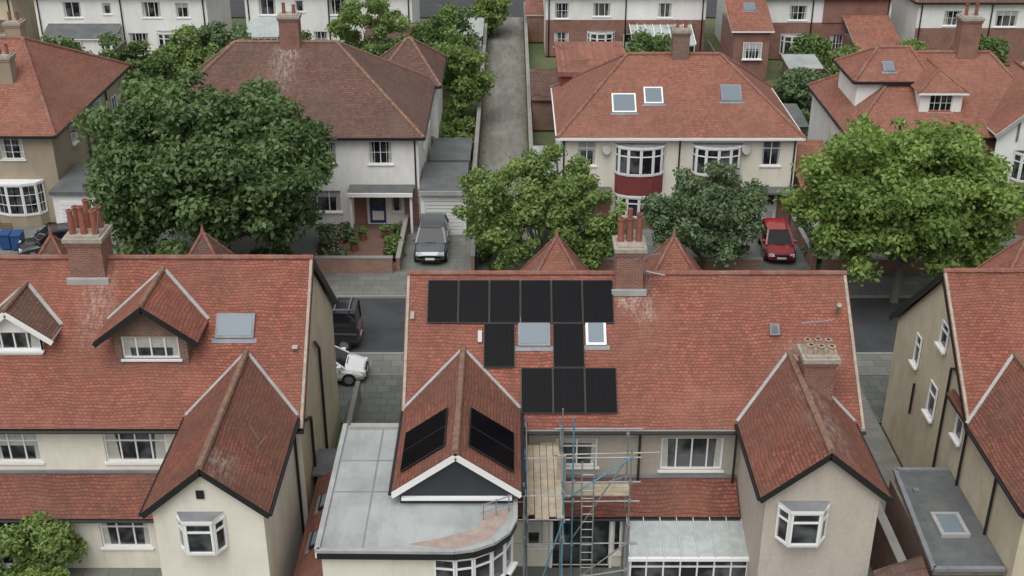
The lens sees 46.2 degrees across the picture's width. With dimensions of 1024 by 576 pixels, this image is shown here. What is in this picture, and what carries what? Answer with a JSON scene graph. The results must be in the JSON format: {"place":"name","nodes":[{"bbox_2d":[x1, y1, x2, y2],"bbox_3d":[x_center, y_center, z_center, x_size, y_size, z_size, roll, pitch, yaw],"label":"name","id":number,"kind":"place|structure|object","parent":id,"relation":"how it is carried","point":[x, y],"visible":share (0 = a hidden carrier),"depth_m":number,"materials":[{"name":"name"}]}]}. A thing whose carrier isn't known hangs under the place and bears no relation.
{"place":"outdoors","nodes":[
{"label":"outdoors","id":0,"kind":"place"},
{"bbox_2d":[0,39,128,135],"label":"roof","id":1,"kind":"structure","parent":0,"point":[70,82],"depth_m":75.24,"materials":[{"name":"red tile"}]},
{"bbox_2d":[0,11,26,83],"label":"chimney","id":2,"kind":"object","parent":1,"relation":"on","point":[15,26],"visible":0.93,"depth_m":73.96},
{"bbox_2d":[0,271,208,342],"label":"dormer roof","id":3,"kind":"structure","parent":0,"point":[169,303],"depth_m":43.14,"materials":[{"name":"tile"}]},
{"bbox_2d":[0,566,623,575],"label":"patio","id":4,"kind":"structure","parent":0,"point":[536,571],"depth_m":44.26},
{"bbox_2d":[0,510,87,575],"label":"tree","id":5,"kind":"object","parent":4,"relation":"on","point":[58,542],"visible":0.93,"depth_m":42.68,"materials":[{"name":"green plant"}]},
{"bbox_2d":[0,275,340,575],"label":"walls","id":6,"kind":"structure","parent":4,"relation":"on","point":[259,544],"depth_m":43.39,"materials":[{"name":"beige paint"}]},
{"bbox_2d":[0,474,156,519],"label":"leanto roof","id":7,"kind":"structure","parent":6,"relation":"on","point":[90,496],"depth_m":43.49,"materials":[{"name":"tile"}]},
{"bbox_2d":[0,332,228,565],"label":"windows","id":8,"kind":"structure","parent":6,"relation":"attached to","point":[203,539],"depth_m":43.40,"materials":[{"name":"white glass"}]},
{"bbox_2d":[0,258,337,515],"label":"roof","id":9,"kind":"structure","parent":6,"relation":"on","point":[72,377],"depth_m":43.19,"materials":[{"name":"red tile"}]},
{"bbox_2d":[61,198,113,276],"bbox_3d":[-15.675,-1.537,44.533,1.450,3.519,1.400,0,26,0],"label":"chimney","id":10,"kind":"object","parent":9,"relation":"on","point":[89,250],"visible":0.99,"depth_m":44.05,"materials":[{"name":"red brick"}]},
{"bbox_2d":[0,314,190,363],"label":"dormer walls","id":11,"kind":"structure","parent":9,"relation":"on","point":[140,325],"depth_m":42.92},
{"bbox_2d":[41,225,230,524],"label":"bay roof","id":12,"kind":"structure","parent":9,"relation":"attached to","point":[199,518],"depth_m":47.99,"materials":[{"name":"brown tile"}]},
{"bbox_2d":[0,267,298,473],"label":"flashing","id":13,"kind":"object","parent":9,"relation":"attached to","point":[87,280],"visible":0.97,"depth_m":43.80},
{"bbox_2d":[0,232,313,470],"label":"ridge tiles","id":14,"kind":"object","parent":9,"relation":"attached to","point":[208,444],"visible":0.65,"depth_m":44.63,"materials":[{"name":"tile"}]},
{"bbox_2d":[0,263,337,518],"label":"bargeboards","id":15,"kind":"object","parent":9,"relation":"attached to","point":[118,327],"visible":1,"depth_m":42.13,"materials":[{"name":"black plastic"}]},
{"bbox_2d":[211,313,256,342],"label":"roof windows","id":16,"kind":"structure","parent":9,"relation":"in","point":[234,327],"depth_m":43.70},
{"bbox_2d":[0,301,338,522],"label":"gutters","id":17,"kind":"object","parent":6,"relation":"attached to","point":[296,431],"visible":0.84,"depth_m":42.48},
{"bbox_2d":[293,449,336,575],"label":"garage lean to","id":18,"kind":"object","parent":4,"relation":"on","point":[308,563],"visible":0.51,"depth_m":42.86,"materials":[{"name":"tile"}]},
{"bbox_2d":[514,408,659,575],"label":"scaffolding","id":19,"kind":"object","parent":4,"relation":"on","point":[560,490],"visible":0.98,"depth_m":41.17,"materials":[{"name":"metal"}]},
{"bbox_2d":[322,435,879,575],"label":"walls","id":20,"kind":"structure","parent":4,"relation":"on","point":[844,548],"depth_m":39.86,"materials":[{"name":"beige paint"}]},
{"bbox_2d":[315,523,516,559],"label":"fascia","id":21,"kind":"structure","parent":20,"relation":"attached to","point":[414,556],"depth_m":36.57,"materials":[{"name":"black plastic"}]},
{"bbox_2d":[321,423,512,553],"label":"flat roof","id":22,"kind":"structure","parent":20,"relation":"attached to","point":[366,510],"depth_m":38.48,"materials":[{"name":"fabric"}]},
{"bbox_2d":[314,423,517,553],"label":"flat roof kerb","id":23,"kind":"structure","parent":22,"relation":"on","point":[478,547],"depth_m":36.73,"materials":[{"name":"metal"}]},
{"bbox_2d":[411,509,508,548],"bbox_3d":[-1.385,7.645,37.350,3.573,0.001,1.222,-17,31,-31],"label":"roof patch","id":24,"kind":"object","parent":22,"relation":"on","point":[490,525],"visible":0.89,"depth_m":37.27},
{"bbox_2d":[518,478,739,517],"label":"leanto roof","id":25,"kind":"structure","parent":20,"relation":"attached to","point":[687,497],"depth_m":43.45,"materials":[{"name":"tile"}]},
{"bbox_2d":[404,289,855,477],"bbox_3d":[4.172,3.538,44.174,16.151,5.890,3.875,0,26,0],"label":"flashing","id":26,"kind":"object","parent":20,"relation":"attached to","point":[629,292],"visible":0.88,"depth_m":43.74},
{"bbox_2d":[434,438,829,575],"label":"windows","id":27,"kind":"structure","parent":20,"relation":"attached to","point":[706,453],"depth_m":43.41,"materials":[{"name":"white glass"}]},
{"bbox_2d":[391,276,890,500],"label":"roof","id":28,"kind":"structure","parent":20,"relation":"on","point":[695,353],"depth_m":43.39,"materials":[{"name":"red tile"}]},
{"bbox_2d":[400,280,617,471],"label":"solar panels","id":29,"kind":"object","parent":28,"relation":"attached to","point":[568,388],"visible":1,"depth_m":43.76,"materials":[{"name":"grey"}]},
{"bbox_2d":[515,317,609,350],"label":"roof windows","id":30,"kind":"structure","parent":28,"relation":"in","point":[533,336],"depth_m":43.87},
{"bbox_2d":[406,236,846,455],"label":"ridge tiles","id":31,"kind":"object","parent":28,"relation":"attached to","point":[815,413],"visible":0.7,"depth_m":44.92,"materials":[{"name":"tile"}]},
{"bbox_2d":[402,275,864,429],"bbox_3d":[4.300,2.232,43.785,16.440,3.968,4.682,0,26,0],"label":"roof verge trim","id":32,"kind":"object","parent":28,"relation":"on","point":[850,325],"visible":0.78,"depth_m":43.77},
{"bbox_2d":[391,456,890,503],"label":"bargeboards","id":33,"kind":"object","parent":28,"relation":"attached to","point":[844,468],"visible":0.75,"depth_m":38.21,"materials":[{"name":"white plastic"}]},
{"bbox_2d":[388,411,893,520],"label":"gutters","id":34,"kind":"object","parent":28,"relation":"attached to","point":[736,432],"visible":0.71,"depth_m":42.50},
{"bbox_2d":[523,229,829,514],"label":"bay roof","id":35,"kind":"structure","parent":28,"relation":"attached to","point":[673,259],"depth_m":48.05,"materials":[{"name":"red tile"}]},
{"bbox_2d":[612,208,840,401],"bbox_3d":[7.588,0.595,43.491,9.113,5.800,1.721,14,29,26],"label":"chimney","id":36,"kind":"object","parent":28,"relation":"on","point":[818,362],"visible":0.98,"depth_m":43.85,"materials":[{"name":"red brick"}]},
{"bbox_2d":[623,517,748,575],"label":"conservatory","id":37,"kind":"object","parent":4,"relation":"on","point":[690,541],"visible":0.89,"depth_m":42.36,"materials":[{"name":"white plastic"}]},
{"bbox_2d":[314,225,395,270],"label":"garden brick paving","id":38,"kind":"structure","parent":0,"point":[372,244],"depth_m":70.96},
{"bbox_2d":[315,221,358,255],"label":"shrub","id":39,"kind":"object","parent":38,"relation":"on","point":[327,238],"visible":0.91,"depth_m":70.09,"materials":[{"name":"green plant"}]},
{"bbox_2d":[347,185,413,232],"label":"porch","id":40,"kind":"object","parent":38,"relation":"on","point":[380,190],"visible":0.89,"depth_m":71.66,"materials":[{"name":"paint"}]},
{"bbox_2d":[356,375,402,422],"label":"driveway","id":41,"kind":"structure","parent":0,"point":[381,399],"depth_m":55.17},
{"bbox_2d":[418,162,468,234],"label":"garage","id":42,"kind":"structure","parent":0,"point":[439,191],"depth_m":71.89,"materials":[{"name":"fabric"}]},
{"bbox_2d":[230,0,716,16],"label":"back street","id":43,"kind":"structure","parent":0,"point":[429,8],"depth_m":126.25,"materials":[{"name":"asphalt"}]},
{"bbox_2d":[0,17,1009,466],"bbox_3d":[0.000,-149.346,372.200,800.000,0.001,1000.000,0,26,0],"label":"ground","id":44,"kind":"structure","parent":0,"point":[538,59],"depth_m":105.89,"materials":[{"name":"green plant"}]},
{"bbox_2d":[0,0,40,40],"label":"walls","id":45,"kind":"structure","parent":44,"relation":"on","point":[25,9],"depth_m":109.54,"materials":[{"name":"paint"}]},
{"bbox_2d":[0,75,127,226],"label":"walls","id":46,"kind":"structure","parent":44,"relation":"on","point":[51,162],"depth_m":72.99,"materials":[{"name":"paint"}]},
{"bbox_2d":[0,94,117,214],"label":"windows","id":47,"kind":"structure","parent":46,"relation":"attached to","point":[24,200],"depth_m":72.61,"materials":[{"name":"white glass"}]},
{"bbox_2d":[41,23,120,54],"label":"house extension","id":48,"kind":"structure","parent":44,"relation":"on","point":[86,34],"depth_m":106.45,"materials":[{"name":"fabric"}]},
{"bbox_2d":[48,162,118,234],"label":"garage","id":49,"kind":"structure","parent":44,"relation":"on","point":[66,191],"depth_m":71.58,"materials":[{"name":"fabric"}]},
{"bbox_2d":[84,31,179,99],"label":"garden tree","id":50,"kind":"object","parent":44,"relation":"on","point":[153,65],"visible":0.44,"depth_m":91.88,"materials":[{"name":"green plant"}]},
{"bbox_2d":[34,0,231,55],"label":"walls","id":51,"kind":"structure","parent":44,"relation":"on","point":[51,11],"depth_m":107.30,"materials":[{"name":"white paint"}]},
{"bbox_2d":[62,2,189,50],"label":"windows","id":52,"kind":"structure","parent":51,"relation":"attached to","point":[149,9],"depth_m":107.15,"materials":[{"name":"white glass"}]},
{"bbox_2d":[149,23,226,78],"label":"garden tree","id":53,"kind":"object","parent":44,"relation":"on","point":[190,54],"visible":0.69,"depth_m":97.10,"materials":[{"name":"green plant"}]},
{"bbox_2d":[69,64,337,254],"bbox_3d":[-16.372,-6.000,65.234,14.162,11.475,12.459,0,26,0],"label":"horse chestnut tree","id":54,"kind":"object","parent":44,"relation":"on","point":[167,156],"visible":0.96,"depth_m":61.89,"materials":[{"name":"green plant"}]},
{"bbox_2d":[197,20,252,61],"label":"garden tree","id":55,"kind":"object","parent":44,"relation":"on","point":[213,33],"visible":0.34,"depth_m":98.24,"materials":[{"name":"green plant"}]},
{"bbox_2d":[208,87,442,224],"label":"walls","id":56,"kind":"structure","parent":44,"relation":"on","point":[352,168],"depth_m":72.55,"materials":[{"name":"white paint"}]},
{"bbox_2d":[187,40,445,137],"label":"roof","id":57,"kind":"structure","parent":56,"relation":"on","point":[330,83],"depth_m":73.26,"materials":[{"name":"brown tile"}]},
{"bbox_2d":[276,2,301,48],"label":"chimney","id":58,"kind":"object","parent":57,"relation":"on","point":[290,32],"visible":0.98,"depth_m":73.65,"materials":[{"name":"red brick"}]},
{"bbox_2d":[187,37,446,137],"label":"ridge tiles","id":59,"kind":"object","parent":57,"relation":"attached to","point":[339,44],"visible":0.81,"depth_m":74.35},
{"bbox_2d":[310,141,423,211],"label":"windows","id":60,"kind":"structure","parent":56,"relation":"attached to","point":[379,152],"depth_m":72.93,"materials":[{"name":"white glass"}]},
{"bbox_2d":[244,0,419,42],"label":"walls","id":61,"kind":"structure","parent":44,"relation":"on","point":[314,17],"depth_m":108.14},
{"bbox_2d":[314,256,392,272],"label":"garden wall","id":62,"kind":"structure","parent":44,"relation":"on","point":[354,264],"depth_m":67.17,"materials":[{"name":"brick"}]},
{"bbox_2d":[325,0,411,51],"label":"garden tree","id":63,"kind":"object","parent":44,"relation":"on","point":[350,13],"visible":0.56,"depth_m":98.08,"materials":[{"name":"green plant"}]},
{"bbox_2d":[412,1,483,52],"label":"garden tree","id":64,"kind":"object","parent":44,"relation":"on","point":[449,18],"visible":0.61,"depth_m":99.21,"materials":[{"name":"green plant"}]},
{"bbox_2d":[430,138,471,173],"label":"garden shed","id":65,"kind":"structure","parent":44,"relation":"on","point":[451,149],"depth_m":79.16,"materials":[{"name":"fabric"}]},
{"bbox_2d":[431,109,475,156],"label":"hedge","id":66,"kind":"object","parent":44,"relation":"on","point":[463,128],"visible":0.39,"depth_m":85.92,"materials":[{"name":"green plant"}]},
{"bbox_2d":[434,24,497,118],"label":"garden tree","id":67,"kind":"object","parent":44,"relation":"on","point":[465,80],"visible":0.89,"depth_m":88.44,"materials":[{"name":"green plant"}]},
{"bbox_2d":[467,0,512,34],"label":"garden tree","id":68,"kind":"object","parent":44,"relation":"on","point":[491,13],"visible":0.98,"depth_m":113.08,"materials":[{"name":"green plant"}]},
{"bbox_2d":[479,17,527,200],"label":"alley","id":69,"kind":"structure","parent":44,"relation":"on","point":[504,135],"depth_m":96.18,"materials":[{"name":"concrete"}]},
{"bbox_2d":[0,225,1022,273],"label":"front gardens","id":70,"kind":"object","parent":44,"relation":"on","point":[459,251],"depth_m":70.22,"materials":[{"name":"plant"}]},
{"bbox_2d":[412,213,449,261],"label":"parked car","id":71,"kind":"object","parent":70,"relation":"on","point":[432,239],"visible":1,"depth_m":68.80,"materials":[{"name":"grey paint"}]},
{"bbox_2d":[757,218,796,260],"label":"parked car","id":72,"kind":"object","parent":70,"relation":"on","point":[777,242],"visible":0.88,"depth_m":68.88,"materials":[{"name":"red paint"}]},
{"bbox_2d":[984,120,1023,235],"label":"walls","id":73,"kind":"structure","parent":70,"relation":"on","point":[1007,144],"depth_m":70.52,"materials":[{"name":"white paint"}]},
{"bbox_2d":[450,141,626,269],"bbox_3d":[1.462,-3.948,65.364,9.636,7.653,7.247,0,26,0],"label":"street tree","id":74,"kind":"object","parent":44,"relation":"on","point":[501,217],"visible":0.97,"depth_m":64.05,"materials":[{"name":"green plant"}]},
{"bbox_2d":[530,68,556,129],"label":"garage","id":75,"kind":"structure","parent":44,"relation":"on","point":[542,80],"depth_m":89.79,"materials":[{"name":"tile"}]},
{"bbox_2d":[554,41,625,85],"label":"extension","id":76,"kind":"object","parent":44,"relation":"on","point":[573,58],"visible":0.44,"depth_m":81.98,"materials":[{"name":"tile"}]},
{"bbox_2d":[543,0,706,55],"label":"walls","id":77,"kind":"structure","parent":44,"relation":"on","point":[579,24],"depth_m":107.30,"materials":[{"name":"paint"}]},
{"bbox_2d":[554,3,672,40],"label":"windows","id":78,"kind":"structure","parent":77,"relation":"attached to","point":[599,9],"depth_m":107.22,"materials":[{"name":"white glass"}]},
{"bbox_2d":[625,27,671,51],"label":"garden tree","id":79,"kind":"object","parent":44,"relation":"on","point":[641,41],"visible":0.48,"depth_m":99.48,"materials":[{"name":"green plant"}]},
{"bbox_2d":[587,257,762,270],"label":"garden wall","id":80,"kind":"structure","parent":44,"relation":"on","point":[751,263],"depth_m":67.20,"materials":[{"name":"brick"}]},
{"bbox_2d":[555,139,797,228],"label":"walls","id":81,"kind":"structure","parent":44,"relation":"on","point":[665,180],"depth_m":72.07,"materials":[{"name":"white paint"}]},
{"bbox_2d":[577,141,781,217],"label":"windows","id":82,"kind":"structure","parent":81,"relation":"attached to","point":[628,162],"depth_m":71.52,"materials":[{"name":"white glass"}]},
{"bbox_2d":[640,159,770,268],"bbox_3d":[10.836,-3.749,65.676,7.028,7.024,6.113,-16,30,-29],"label":"garden tree","id":83,"kind":"object","parent":44,"relation":"on","point":[703,217],"visible":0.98,"depth_m":64.31,"materials":[{"name":"green plant"}]},
{"bbox_2d":[720,0,774,78],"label":"brick outbuilding","id":84,"kind":"structure","parent":44,"relation":"on","point":[747,28],"depth_m":101.30,"materials":[{"name":"red tile"}]},
{"bbox_2d":[774,67,829,108],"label":"garden tree","id":85,"kind":"object","parent":44,"relation":"on","point":[792,87],"visible":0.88,"depth_m":92.72,"materials":[{"name":"green plant"}]},
{"bbox_2d":[715,0,892,59],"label":"walls","id":86,"kind":"structure","parent":44,"relation":"on","point":[827,21],"depth_m":106.18,"materials":[{"name":"paint"}]},
{"bbox_2d":[778,31,834,68],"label":"garden tree","id":87,"kind":"object","parent":44,"relation":"on","point":[818,46],"visible":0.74,"depth_m":101.57,"materials":[{"name":"green plant"}]},
{"bbox_2d":[842,15,900,50],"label":"brick outbuilding","id":88,"kind":"structure","parent":44,"relation":"on","point":[867,31],"depth_m":104.13,"materials":[{"name":"red tile"}]},
{"bbox_2d":[807,95,995,219],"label":"walls","id":89,"kind":"structure","parent":44,"relation":"on","point":[822,125],"depth_m":78.32,"materials":[{"name":"white paint"}]},
{"bbox_2d":[882,282,1023,575],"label":"walls","id":90,"kind":"structure","parent":44,"relation":"on","point":[912,435],"depth_m":46.47,"materials":[{"name":"beige paint"}]},
{"bbox_2d":[912,319,963,443],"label":"windows","id":91,"kind":"structure","parent":90,"relation":"attached to","point":[932,398],"depth_m":46.38,"materials":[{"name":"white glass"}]},
{"bbox_2d":[890,272,1023,515],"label":"roof","id":92,"kind":"structure","parent":90,"relation":"on","point":[988,311],"depth_m":43.63,"materials":[{"name":"red tile"}]},
{"bbox_2d":[890,0,1023,64],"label":"walls","id":93,"kind":"structure","parent":44,"relation":"on","point":[905,18],"depth_m":104.86,"materials":[{"name":"paint"}]},
{"bbox_2d":[337,376,888,422],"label":"front garden paving","id":94,"kind":"structure","parent":0,"point":[874,389],"depth_m":55.62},
{"bbox_2d":[335,345,368,385],"bbox_3d":[-8.825,3.553,56.696,3.990,1.495,2.000,0,26,0],"label":"parked car","id":95,"kind":"object","parent":94,"relation":"on","point":[352,369],"visible":0.45,"depth_m":56.24,"materials":[{"name":"white paint"}]},
{"bbox_2d":[357,354,892,375],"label":"pavement","id":96,"kind":"structure","parent":0,"point":[868,364],"depth_m":58.10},
{"bbox_2d":[349,298,908,351],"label":"road","id":97,"kind":"structure","parent":0,"point":[874,328],"depth_m":62.06,"materials":[{"name":"asphalt"}]},
{"bbox_2d":[331,296,362,350],"bbox_3d":[-9.950,1.732,59.813,4.840,2.234,2.280,0,26,0],"label":"parked van","id":98,"kind":"object","parent":97,"relation":"on","point":[347,322],"visible":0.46,"depth_m":59.09,"materials":[{"name":"black paint"}]},
{"bbox_2d":[773,113,1023,302],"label":"street tree","id":99,"kind":"object","parent":97,"relation":"on","point":[950,186],"visible":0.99,"depth_m":59.51,"materials":[{"name":"green plant"}]},
{"bbox_2d":[323,274,934,294],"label":"pavement","id":100,"kind":"structure","parent":0,"point":[394,284],"depth_m":66.09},
{"bbox_2d":[552,55,801,137],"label":"roof","id":101,"kind":"structure","parent":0,"point":[693,108],"depth_m":72.22,"materials":[{"name":"red tile"}]},
{"bbox_2d":[610,84,744,114],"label":"roof windows","id":102,"kind":"structure","parent":101,"relation":"in","point":[623,103],"depth_m":72.17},
{"bbox_2d":[550,52,805,138],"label":"ridge tiles","id":103,"kind":"object","parent":101,"relation":"attached to","point":[728,60],"visible":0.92,"depth_m":73.27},
{"bbox_2d":[551,88,805,140],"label":"gutters","id":104,"kind":"object","parent":101,"relation":"attached to","point":[681,139],"visible":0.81,"depth_m":70.86,"materials":[{"name":"white plastic"}]},
{"bbox_2d":[861,390,900,575],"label":"side path","id":105,"kind":"structure","parent":0,"point":[884,456],"depth_m":51.61,"materials":[{"name":"concrete"}]},
{"bbox_2d":[885,467,1006,575],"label":"kitchen extension","id":106,"kind":"object","parent":105,"relation":"on","point":[934,522],"visible":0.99,"depth_m":42.12,"materials":[{"name":"concrete"}]},
{"bbox_2d":[869,501,905,570],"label":"brick boundary wall","id":107,"kind":"structure","parent":0,"point":[886,550],"depth_m":43.08,"materials":[{"name":"brick"}]},
{"bbox_2d":[809,48,1012,137],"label":"roof","id":108,"kind":"structure","parent":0,"point":[985,79],"depth_m":72.92,"materials":[{"name":"red tile"}]},
{"bbox_2d":[838,71,962,111],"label":"dormer walls","id":109,"kind":"structure","parent":108,"relation":"on","point":[855,95],"depth_m":73.11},
{"bbox_2d":[911,60,966,92],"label":"dormer roof","id":110,"kind":"structure","parent":109,"relation":"on","point":[940,82],"depth_m":71.48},
{"bbox_2d":[807,45,1014,114],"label":"ridge tiles","id":111,"kind":"object","parent":108,"relation":"attached to","point":[922,64],"visible":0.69,"depth_m":73.59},
{"bbox_2d":[952,3,985,58],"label":"chimney","id":112,"kind":"object","parent":108,"relation":"on","point":[967,35],"visible":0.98,"depth_m":73.34,"materials":[{"name":"red brick"}]},
{"bbox_2d":[995,63,1023,138],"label":"bargeboards","id":113,"kind":"object","parent":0,"point":[1010,127],"visible":0.43,"depth_m":69.67,"materials":[{"name":"white plastic"}]},
{"bbox_2d":[987,62,1023,134],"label":"roof","id":114,"kind":"structure","parent":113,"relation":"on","point":[1008,111],"depth_m":71.22,"materials":[{"name":"red tile"}]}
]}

